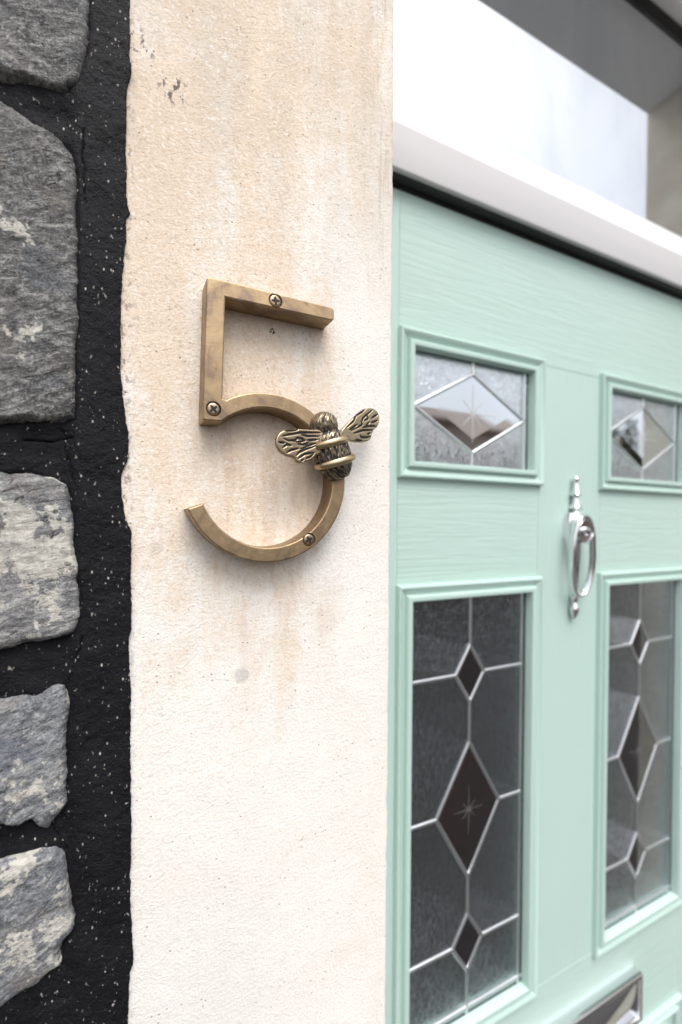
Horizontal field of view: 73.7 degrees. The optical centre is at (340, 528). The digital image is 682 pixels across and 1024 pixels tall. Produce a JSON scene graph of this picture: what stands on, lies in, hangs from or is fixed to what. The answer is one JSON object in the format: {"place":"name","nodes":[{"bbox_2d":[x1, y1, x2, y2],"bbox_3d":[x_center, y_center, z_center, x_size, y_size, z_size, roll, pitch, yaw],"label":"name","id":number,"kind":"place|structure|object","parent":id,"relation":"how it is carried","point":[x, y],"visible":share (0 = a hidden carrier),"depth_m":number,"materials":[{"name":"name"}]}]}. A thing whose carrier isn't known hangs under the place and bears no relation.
{"place":"outdoors","nodes":[
{"label":"outdoors","id":0,"kind":"place"},
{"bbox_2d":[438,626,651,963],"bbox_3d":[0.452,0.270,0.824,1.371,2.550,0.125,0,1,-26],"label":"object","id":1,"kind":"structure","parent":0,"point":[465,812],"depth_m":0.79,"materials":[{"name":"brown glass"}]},
{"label":"pavement","id":2,"kind":"structure","parent":0,"visible":0},
{"bbox_2d":[0,0,132,1023],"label":"stone wall","id":3,"kind":"structure","parent":2,"relation":"on","point":[66,950],"depth_m":0.25,"materials":[{"name":"grey stone"}]},
{"bbox_2d":[120,0,393,1023],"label":"door surround","id":4,"kind":"object","parent":3,"relation":"attached to","point":[258,144],"visible":0.98,"depth_m":0.30,"materials":[{"name":"paint"}]},
{"bbox_2d":[184,277,378,561],"bbox_3d":[-0.031,-0.063,0.292,0.129,0.168,0.030,0,1,-26],"label":"house number","id":5,"kind":"object","parent":4,"relation":"attached to","point":[322,439],"visible":1,"depth_m":0.28,"materials":[{"name":"gold metal"}]},
{"bbox_2d":[385,188,681,1023],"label":"front door","id":6,"kind":"structure","parent":4,"relation":"in","point":[535,532],"depth_m":0.59,"materials":[{"name":"teal paint"}]},
{"bbox_2d":[392,0,681,300],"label":"fanlight casing","id":7,"kind":"object","parent":4,"relation":"attached to","point":[555,125],"visible":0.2,"depth_m":0.60,"materials":[{"name":"white plastic"}]}
]}

